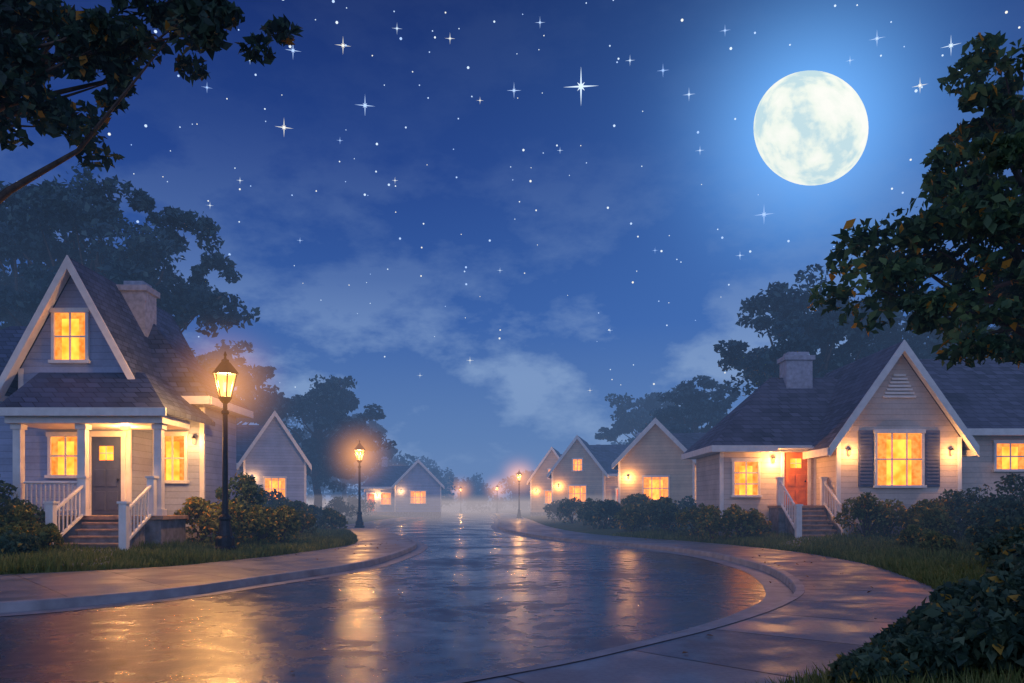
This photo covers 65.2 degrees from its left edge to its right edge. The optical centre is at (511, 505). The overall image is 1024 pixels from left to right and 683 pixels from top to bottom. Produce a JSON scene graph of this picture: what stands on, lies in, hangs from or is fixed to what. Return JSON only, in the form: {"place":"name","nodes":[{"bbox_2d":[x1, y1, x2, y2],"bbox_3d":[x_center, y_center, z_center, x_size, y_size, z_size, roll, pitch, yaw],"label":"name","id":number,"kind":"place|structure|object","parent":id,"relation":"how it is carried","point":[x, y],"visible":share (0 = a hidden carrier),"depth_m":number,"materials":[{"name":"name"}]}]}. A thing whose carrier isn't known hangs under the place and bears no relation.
{"place":"outdoors","nodes":[
{"label":"outdoors","id":0,"kind":"place"},
{"bbox_2d":[0,527,357,574],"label":"grass","id":1,"kind":"structure","parent":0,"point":[173,553],"depth_m":18.00,"materials":[{"name":"plant"}]},
{"bbox_2d":[1,508,398,573],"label":"lawn","id":2,"kind":"structure","parent":0,"point":[367,518],"depth_m":67.39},
{"bbox_2d":[0,474,18,513],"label":"bush","id":3,"kind":"object","parent":2,"relation":"on","point":[4,497],"visible":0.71,"depth_m":19.38,"materials":[{"name":"green plant"}]},
{"bbox_2d":[0,521,32,537],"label":"bush","id":4,"kind":"object","parent":2,"relation":"on","point":[19,526],"visible":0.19,"depth_m":17.50,"materials":[{"name":"green plant"}]},
{"bbox_2d":[0,530,40,555],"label":"bush","id":5,"kind":"object","parent":2,"relation":"on","point":[14,541],"visible":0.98,"depth_m":16.77,"materials":[{"name":"green plant"}]},
{"bbox_2d":[0,504,44,533],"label":"bush","id":6,"kind":"object","parent":2,"relation":"on","point":[25,516],"visible":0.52,"depth_m":18.37,"materials":[{"name":"green plant"}]},
{"bbox_2d":[0,498,44,525],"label":"bush","id":7,"kind":"object","parent":2,"relation":"on","point":[38,512],"visible":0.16,"depth_m":19.34,"materials":[{"name":"green plant"}]},
{"bbox_2d":[31,523,63,549],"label":"bush","id":8,"kind":"object","parent":2,"relation":"on","point":[48,534],"visible":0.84,"depth_m":17.98,"materials":[{"name":"green plant"}]},
{"bbox_2d":[0,177,119,329],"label":"elm tree","id":9,"kind":"object","parent":2,"relation":"on","point":[14,280],"visible":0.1,"depth_m":42.30,"materials":[{"name":"green plant"}]},
{"bbox_2d":[38,515,188,544],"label":"steps","id":10,"kind":"structure","parent":2,"relation":"on","point":[108,517],"depth_m":20.30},
{"bbox_2d":[0,161,259,376],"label":"elm tree","id":11,"kind":"object","parent":2,"relation":"on","point":[142,256],"visible":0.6,"depth_m":37.01,"materials":[{"name":"green plant"}]},
{"bbox_2d":[39,519,234,548],"bbox_3d":[-13.745,0.875,23.425,9.590,1.050,9.230,0,0,0],"label":"foundation","id":12,"kind":"object","parent":2,"relation":"on","point":[162,531],"visible":0.23,"depth_m":20.40,"materials":[{"name":"concrete"}]},
{"bbox_2d":[0,277,235,525],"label":"walls","id":13,"kind":"structure","parent":12,"relation":"on","point":[103,358],"depth_m":22.54,"materials":[{"name":"grey"}]},
{"bbox_2d":[92,437,120,514],"bbox_3d":[-11.135,-0.830,21.980,0.830,2.140,0.060,0,0,0],"label":"door","id":14,"kind":"structure","parent":13,"relation":"attached to","point":[106,489],"depth_m":21.97,"materials":[{"name":"wood"}]},
{"bbox_2d":[0,257,250,425],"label":"roof","id":15,"kind":"structure","parent":13,"relation":"on","point":[168,370],"depth_m":22.34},
{"bbox_2d":[116,281,159,336],"bbox_3d":[-11.550,-5.485,24.700,0.960,2.770,0.960,0,0,0],"label":"chimney","id":16,"kind":"object","parent":15,"relation":"on","point":[140,297],"visible":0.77,"depth_m":24.30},
{"bbox_2d":[0,255,252,550],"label":"trim","id":17,"kind":"structure","parent":12,"relation":"on","point":[157,421],"depth_m":20.59,"materials":[{"name":"paint"}]},
{"bbox_2d":[52,313,183,479],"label":"curtains","id":18,"kind":"object","parent":17,"relation":"on","point":[59,317],"visible":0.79,"depth_m":21.97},
{"bbox_2d":[58,319,179,479],"bbox_3d":[-10.973,-3.025,22.508,3.393,4.550,0.964,0,0,-33],"label":"window glow","id":19,"kind":"object","parent":17,"relation":"on","point":[74,356],"depth_m":21.98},
{"bbox_2d":[0,0,303,203],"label":"maple tree","id":20,"kind":"object","parent":2,"relation":"on","point":[87,43],"visible":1,"depth_m":14.93,"materials":[{"name":"green plant"}]},
{"bbox_2d":[174,496,217,542],"bbox_3d":[-8.664,0.418,22.384,1.556,1.412,1.406,0,0,0],"label":"bush","id":21,"kind":"object","parent":2,"relation":"on","point":[193,507],"visible":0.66,"depth_m":22.05,"materials":[{"name":"green plant"}]},
{"bbox_2d":[212,351,237,550],"bbox_3d":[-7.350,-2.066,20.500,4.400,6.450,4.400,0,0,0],"label":"street lamp","id":22,"kind":"object","parent":2,"relation":"on","point":[224,373],"visible":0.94,"depth_m":20.41,"materials":[{"name":"metal"}]},
{"bbox_2d":[196,500,253,544],"bbox_3d":[-7.899,0.489,22.081,1.474,1.332,1.510,0,0,0],"label":"bush","id":23,"kind":"object","parent":2,"relation":"on","point":[236,513],"visible":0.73,"depth_m":21.89,"materials":[{"name":"green plant"}]},
{"bbox_2d":[214,471,266,538],"bbox_3d":[-8.037,0.043,23.694,1.661,2.176,1.538,0,0,0],"label":"bush","id":24,"kind":"object","parent":2,"relation":"on","point":[248,488],"visible":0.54,"depth_m":23.58,"materials":[{"name":"green plant"}]},
{"bbox_2d":[190,339,296,425],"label":"elm tree","id":25,"kind":"object","parent":2,"relation":"on","point":[247,392],"visible":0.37,"depth_m":60.94,"materials":[{"name":"green plant"}]},
{"bbox_2d":[238,504,289,544],"bbox_3d":[-7.195,0.568,22.957,1.354,1.263,1.554,0,0,21],"label":"bush","id":26,"kind":"object","parent":2,"relation":"on","point":[263,520],"visible":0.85,"depth_m":22.70,"materials":[{"name":"green plant"}]},
{"bbox_2d":[253,484,289,507],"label":"bush","id":27,"kind":"object","parent":2,"relation":"on","point":[270,495],"visible":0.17,"depth_m":39.94,"materials":[{"name":"green plant"}]},
{"bbox_2d":[265,505,302,541],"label":"bush","id":28,"kind":"object","parent":2,"relation":"on","point":[293,522],"visible":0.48,"depth_m":23.80,"materials":[{"name":"green plant"}]},
{"bbox_2d":[286,500,316,526],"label":"bush","id":29,"kind":"object","parent":2,"relation":"on","point":[296,504],"visible":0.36,"depth_m":36.16,"materials":[{"name":"green plant"}]},
{"bbox_2d":[286,508,317,534],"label":"bush","id":30,"kind":"object","parent":2,"relation":"on","point":[307,522],"visible":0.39,"depth_m":28.30,"materials":[{"name":"green plant"}]},
{"bbox_2d":[248,374,396,507],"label":"elm tree","id":31,"kind":"object","parent":2,"relation":"on","point":[332,401],"visible":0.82,"depth_m":64.62,"materials":[{"name":"green plant"}]},
{"bbox_2d":[318,507,347,529],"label":"bush","id":32,"kind":"object","parent":2,"relation":"on","point":[333,519],"visible":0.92,"depth_m":38.10,"materials":[{"name":"green plant"}]},
{"bbox_2d":[323,496,357,520],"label":"bush","id":33,"kind":"object","parent":2,"relation":"on","point":[339,506],"visible":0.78,"depth_m":59.62,"materials":[{"name":"green plant"}]},
{"bbox_2d":[294,412,397,513],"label":"elm tree","id":34,"kind":"object","parent":2,"relation":"on","point":[373,458],"visible":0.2,"depth_m":98.93,"materials":[{"name":"green plant"}]},
{"bbox_2d":[345,494,375,516],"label":"bush","id":35,"kind":"object","parent":2,"relation":"on","point":[351,501],"visible":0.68,"depth_m":74.49,"materials":[{"name":"green plant"}]},
{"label":"foundation","id":36,"kind":"object","parent":2,"relation":"on","visible":0},
{"bbox_2d":[365,463,439,511],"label":"walls","id":37,"kind":"structure","parent":36,"relation":"on","point":[417,476],"depth_m":92.09,"materials":[{"name":"grey"}]},
{"bbox_2d":[361,466,442,487],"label":"roof","id":38,"kind":"structure","parent":37,"relation":"on","point":[389,476],"depth_m":94.01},
{"bbox_2d":[361,459,444,511],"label":"trim","id":39,"kind":"structure","parent":36,"relation":"on","point":[408,470],"depth_m":91.93,"materials":[{"name":"paint"}]},
{"bbox_2d":[0,511,447,600],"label":"sidewalk","id":40,"kind":"structure","parent":0,"point":[27,586],"depth_m":15.19,"materials":[{"name":"concrete"}]},
{"bbox_2d":[354,440,364,527],"bbox_3d":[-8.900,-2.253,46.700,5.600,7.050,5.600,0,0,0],"label":"street lamp","id":41,"kind":"object","parent":40,"relation":"on","point":[359,449],"visible":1,"depth_m":46.62,"materials":[{"name":"metal"}]},
{"bbox_2d":[0,509,765,682],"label":"road","id":42,"kind":"structure","parent":0,"point":[478,595],"depth_m":9.74,"materials":[{"name":"asphalt"}]},
{"bbox_2d":[0,513,448,612],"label":"kerb","id":43,"kind":"structure","parent":42,"relation":"on","point":[58,602],"depth_m":12.52,"materials":[{"name":"concrete"}]},
{"bbox_2d":[0,513,450,615],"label":"gutter","id":44,"kind":"object","parent":42,"relation":"on","point":[420,548],"visible":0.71,"depth_m":13.47,"materials":[{"name":"concrete"}]},
{"bbox_2d":[437,509,804,682],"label":"kerb","id":45,"kind":"structure","parent":42,"relation":"on","point":[796,586],"depth_m":11.51,"materials":[{"name":"concrete"}]},
{"bbox_2d":[452,509,792,661],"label":"gutter","id":46,"kind":"object","parent":42,"relation":"on","point":[777,590],"visible":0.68,"depth_m":13.81,"materials":[{"name":"concrete"}]},
{"bbox_2d":[0,0,1023,505],"label":"sky","id":47,"kind":"structure","parent":0,"point":[523,393],"materials":[{"name":"blue"}]},
{"bbox_2d":[16,0,1019,390],"bbox_3d":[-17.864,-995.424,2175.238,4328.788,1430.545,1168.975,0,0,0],"label":"stars","id":48,"kind":"object","parent":47,"relation":"in","point":[580,86],"visible":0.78,"depth_m":2467.67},
{"bbox_2d":[754,70,868,184],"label":"moon","id":49,"kind":"object","parent":47,"relation":"in","point":[811,127],"visible":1,"depth_m":2981.65,"materials":[{"name":"white"}]},
{"bbox_2d":[457,509,934,682],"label":"sidewalk","id":50,"kind":"structure","parent":0,"point":[833,612],"depth_m":7.99,"materials":[{"name":"concrete"}]},
{"bbox_2d":[471,508,1023,682],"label":"lawn","id":51,"kind":"structure","parent":0,"point":[570,526],"depth_m":47.14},
{"bbox_2d":[238,414,634,512],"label":"tree line","id":52,"kind":"object","parent":51,"relation":"on","point":[472,494],"visible":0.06,"depth_m":155.15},
{"bbox_2d":[530,512,551,515],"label":"foundation","id":53,"kind":"object","parent":51,"relation":"on","point":[538,513],"visible":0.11,"depth_m":90.19,"materials":[{"name":"concrete"}]},
{"bbox_2d":[531,450,557,511],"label":"walls","id":54,"kind":"structure","parent":53,"relation":"on","point":[540,482],"depth_m":90.18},
{"bbox_2d":[556,497,584,522],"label":"bush","id":55,"kind":"object","parent":51,"relation":"on","point":[567,508],"visible":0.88,"depth_m":51.76,"materials":[{"name":"green plant"}]},
{"bbox_2d":[575,498,604,524],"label":"bush","id":56,"kind":"object","parent":51,"relation":"on","point":[590,506],"visible":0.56,"depth_m":45.73,"materials":[{"name":"green plant"}]},
{"bbox_2d":[584,499,622,528],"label":"bush","id":57,"kind":"object","parent":51,"relation":"on","point":[607,508],"visible":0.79,"depth_m":39.25,"materials":[{"name":"green plant"}]},
{"bbox_2d":[608,494,645,526],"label":"bush","id":58,"kind":"object","parent":51,"relation":"on","point":[632,500],"visible":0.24,"depth_m":40.76,"materials":[{"name":"green plant"}]},
{"bbox_2d":[612,503,649,530],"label":"bush","id":59,"kind":"object","parent":51,"relation":"on","point":[629,514],"visible":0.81,"depth_m":35.58,"materials":[{"name":"green plant"}]},
{"bbox_2d":[595,386,700,443],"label":"elm tree","id":60,"kind":"object","parent":51,"relation":"on","point":[636,419],"visible":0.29,"depth_m":87.05,"materials":[{"name":"green plant"}]},
{"bbox_2d":[638,496,678,529],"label":"bush","id":61,"kind":"object","parent":51,"relation":"on","point":[666,501],"visible":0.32,"depth_m":34.89,"materials":[{"name":"green plant"}]},
{"bbox_2d":[649,501,683,531],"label":"bush","id":62,"kind":"object","parent":51,"relation":"on","point":[663,515],"visible":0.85,"depth_m":32.41,"materials":[{"name":"green plant"}]},
{"bbox_2d":[640,375,738,432],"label":"elm tree","id":63,"kind":"object","parent":51,"relation":"on","point":[699,408],"visible":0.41,"depth_m":59.16,"materials":[{"name":"green plant"}]},
{"bbox_2d":[674,503,714,535],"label":"bush","id":64,"kind":"object","parent":51,"relation":"on","point":[685,516],"visible":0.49,"depth_m":29.71,"materials":[{"name":"green plant"}]},
{"bbox_2d":[694,504,732,540],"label":"bush","id":65,"kind":"object","parent":51,"relation":"on","point":[707,520],"visible":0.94,"depth_m":27.58,"materials":[{"name":"green plant"}]},
{"bbox_2d":[720,504,765,538],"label":"bush","id":66,"kind":"object","parent":51,"relation":"on","point":[732,516],"visible":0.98,"depth_m":27.02,"materials":[{"name":"green plant"}]},
{"bbox_2d":[768,505,836,536],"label":"steps","id":67,"kind":"structure","parent":51,"relation":"on","point":[803,506],"depth_m":27.30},
{"bbox_2d":[713,264,902,395],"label":"elm tree","id":68,"kind":"object","parent":51,"relation":"on","point":[797,324],"visible":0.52,"depth_m":41.42,"materials":[{"name":"green plant"}]},
{"bbox_2d":[710,508,968,535],"bbox_3d":[14.800,0.735,29.645,14.480,1.330,6.790,0,0,0],"label":"foundation","id":69,"kind":"object","parent":51,"relation":"on","point":[778,518],"visible":0.25,"depth_m":27.41,"materials":[{"name":"concrete"}]},
{"bbox_2d":[696,355,1023,523],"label":"walls","id":70,"kind":"structure","parent":69,"relation":"on","point":[922,410],"depth_m":27.00,"materials":[{"name":"beige"}]},
{"bbox_2d":[784,452,806,504],"bbox_3d":[10.275,-0.990,28.980,0.850,1.920,0.060,0,0,0],"label":"door","id":71,"kind":"structure","parent":70,"relation":"attached to","point":[795,484],"depth_m":28.97,"materials":[{"name":"wood"}]},
{"bbox_2d":[681,340,1023,538],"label":"trim","id":72,"kind":"structure","parent":70,"relation":"attached to","point":[966,434],"depth_m":26.98,"materials":[{"name":"paint"}]},
{"bbox_2d":[739,440,1017,494],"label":"window glow","id":73,"kind":"object","parent":72,"relation":"on","point":[899,466],"depth_m":26.98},
{"bbox_2d":[735,433,1023,494],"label":"curtains","id":74,"kind":"object","parent":72,"relation":"on","point":[914,438],"visible":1,"depth_m":26.97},
{"bbox_2d":[858,430,939,486],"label":"shutters","id":75,"kind":"object","parent":72,"relation":"attached to","point":[865,458],"visible":1,"depth_m":26.95,"materials":[{"name":"paint"}]},
{"bbox_2d":[683,341,1023,453],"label":"roof","id":76,"kind":"structure","parent":70,"relation":"on","point":[776,411],"depth_m":29.32,"materials":[{"name":"grey"}]},
{"bbox_2d":[777,352,814,387],"bbox_3d":[11.000,-4.860,31.000,1.160,2.120,0.960,0,0,0],"label":"chimney","id":77,"kind":"object","parent":76,"relation":"on","point":[796,369],"visible":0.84,"depth_m":30.60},
{"bbox_2d":[833,491,893,537],"bbox_3d":[11.205,0.320,25.300,1.762,1.578,1.532,0,0,0],"label":"bush","id":78,"kind":"object","parent":51,"relation":"on","point":[870,509],"visible":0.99,"depth_m":25.06,"materials":[{"name":"green plant"}]},
{"bbox_2d":[827,644,919,682],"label":"bush","id":79,"kind":"object","parent":51,"relation":"on","point":[872,662],"visible":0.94,"depth_m":5.20,"materials":[{"name":"green plant"}]},
{"bbox_2d":[863,499,906,536],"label":"bush","id":80,"kind":"object","parent":51,"relation":"on","point":[895,514],"visible":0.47,"depth_m":25.43,"materials":[{"name":"green plant"}]},
{"bbox_2d":[870,624,903,639],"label":"bush","id":81,"kind":"object","parent":51,"relation":"on","point":[893,632],"visible":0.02,"depth_m":6.04,"materials":[{"name":"green plant"}]},
{"bbox_2d":[896,524,931,545],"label":"bush","id":82,"kind":"object","parent":51,"relation":"on","point":[913,533],"visible":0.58,"depth_m":20.47,"materials":[{"name":"green plant"}]},
{"bbox_2d":[806,31,1023,370],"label":"oak tree","id":83,"kind":"object","parent":51,"relation":"on","point":[980,205],"visible":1,"depth_m":15.43,"materials":[{"name":"green plant"}]},
{"bbox_2d":[863,630,983,682],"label":"bush","id":84,"kind":"object","parent":51,"relation":"on","point":[923,649],"visible":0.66,"depth_m":5.22,"materials":[{"name":"green plant"}]},
{"bbox_2d":[899,499,950,532],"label":"bush","id":85,"kind":"object","parent":51,"relation":"on","point":[913,511],"visible":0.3,"depth_m":24.27,"materials":[{"name":"green plant"}]},
{"bbox_2d":[906,507,960,538],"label":"bush","id":86,"kind":"object","parent":51,"relation":"on","point":[937,520],"visible":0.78,"depth_m":22.60,"materials":[{"name":"green plant"}]},
{"bbox_2d":[850,286,1023,365],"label":"elm tree","id":87,"kind":"object","parent":51,"relation":"on","point":[923,344],"visible":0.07,"depth_m":44.26,"materials":[{"name":"green plant"}]},
{"bbox_2d":[918,530,957,552],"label":"bush","id":88,"kind":"object","parent":51,"relation":"on","point":[932,539],"visible":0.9,"depth_m":18.39,"materials":[{"name":"green plant"}]},
{"bbox_2d":[896,600,1023,680],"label":"bush","id":89,"kind":"object","parent":51,"relation":"on","point":[935,617],"visible":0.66,"depth_m":5.32,"materials":[{"name":"green plant"}]},
{"bbox_2d":[933,484,995,535],"bbox_3d":[14.204,0.189,25.107,1.890,1.786,2.074,0,0,0],"label":"bush","id":90,"kind":"object","parent":51,"relation":"on","point":[958,499],"visible":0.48,"depth_m":25.20,"materials":[{"name":"green plant"}]},
{"bbox_2d":[921,576,1019,611],"bbox_3d":[3.595,0.899,6.198,0.878,0.692,0.889,0,0,0],"label":"bush","id":91,"kind":"object","parent":51,"relation":"on","point":[949,596],"visible":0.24,"depth_m":6.11,"materials":[{"name":"green plant"}]},
{"bbox_2d":[955,493,1007,538],"bbox_3d":[13.368,0.357,22.596,1.694,1.456,1.726,0,0,0],"label":"bush","id":92,"kind":"object","parent":51,"relation":"on","point":[991,501],"visible":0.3,"depth_m":22.46,"materials":[{"name":"green plant"}]},
{"bbox_2d":[957,499,1023,534],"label":"bush","id":93,"kind":"object","parent":51,"relation":"on","point":[1008,507],"visible":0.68,"depth_m":20.39,"materials":[{"name":"green plant"}]},
{"bbox_2d":[962,590,1023,674],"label":"bush","id":94,"kind":"object","parent":51,"relation":"on","point":[1015,611],"visible":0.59,"depth_m":5.19,"materials":[{"name":"green plant"}]},
{"bbox_2d":[964,513,1023,547],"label":"bush","id":95,"kind":"object","parent":51,"relation":"on","point":[979,533],"visible":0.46,"depth_m":17.74,"materials":[{"name":"green plant"}]},
{"bbox_2d":[973,525,1023,565],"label":"bush","id":96,"kind":"object","parent":51,"relation":"on","point":[1002,542],"visible":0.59,"depth_m":14.23,"materials":[{"name":"green plant"}]},
{"bbox_2d":[979,560,1023,595],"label":"bush","id":97,"kind":"object","parent":51,"relation":"on","point":[1012,581],"visible":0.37,"depth_m":6.58,"materials":[{"name":"green plant"}]},
{"bbox_2d":[979,542,1023,582],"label":"bush","id":98,"kind":"object","parent":51,"relation":"on","point":[1009,560],"visible":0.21,"depth_m":7.42,"materials":[{"name":"green plant"}]},
{"bbox_2d":[994,473,1023,511],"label":"bush","id":99,"kind":"object","parent":51,"relation":"on","point":[1010,481],"visible":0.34,"depth_m":22.94,"materials":[{"name":"green plant"}]},
{"bbox_2d":[611,527,1023,682],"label":"grass","id":100,"kind":"structure","parent":0,"point":[929,570],"depth_m":17.55,"materials":[{"name":"plant"}]},
{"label":"foundation","id":101,"kind":"object","parent":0,"visible":0},
{"bbox_2d":[236,416,304,503],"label":"walls","id":102,"kind":"structure","parent":101,"relation":"on","point":[274,451],"depth_m":52.05,"materials":[{"name":"grey"}]},
{"bbox_2d":[236,425,310,469],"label":"roof","id":103,"kind":"structure","parent":102,"relation":"on","point":[246,435],"depth_m":54.43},
{"bbox_2d":[236,411,311,502],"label":"trim","id":104,"kind":"structure","parent":101,"relation":"on","point":[249,449],"depth_m":51.79,"materials":[{"name":"paint"}]},
{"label":"foundation","id":105,"kind":"object","parent":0,"visible":0},
{"bbox_2d":[611,418,695,503],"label":"trim","id":106,"kind":"structure","parent":105,"relation":"on","point":[643,433],"depth_m":49.82,"materials":[{"name":"paint"}]},
{"bbox_2d":[649,480,662,499],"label":"window glow","id":107,"kind":"object","parent":106,"relation":"on","point":[657,494],"depth_m":49.97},
{"bbox_2d":[644,477,667,496],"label":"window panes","id":108,"kind":"object","parent":106,"relation":"on","point":[665,484],"visible":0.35,"depth_m":49.95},
{"bbox_2d":[620,424,691,508],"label":"walls","id":109,"kind":"structure","parent":105,"relation":"on","point":[655,450],"depth_m":49.99,"materials":[{"name":"wood"}]},
{"bbox_2d":[615,432,706,467],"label":"roof","id":110,"kind":"structure","parent":109,"relation":"on","point":[687,441],"depth_m":53.29,"materials":[{"name":"grey"}]},
{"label":"foundation","id":111,"kind":"object","parent":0,"visible":0},
{"bbox_2d":[547,435,617,504],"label":"trim","id":112,"kind":"structure","parent":111,"relation":"on","point":[604,474],"depth_m":71.89,"materials":[{"name":"paint"}]},
{"bbox_2d":[552,439,617,512],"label":"walls","id":113,"kind":"structure","parent":111,"relation":"on","point":[589,475],"depth_m":72.07,"materials":[{"name":"wood"}]},
{"bbox_2d":[549,437,629,476],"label":"roof","id":114,"kind":"structure","parent":113,"relation":"on","point":[606,456],"depth_m":74.76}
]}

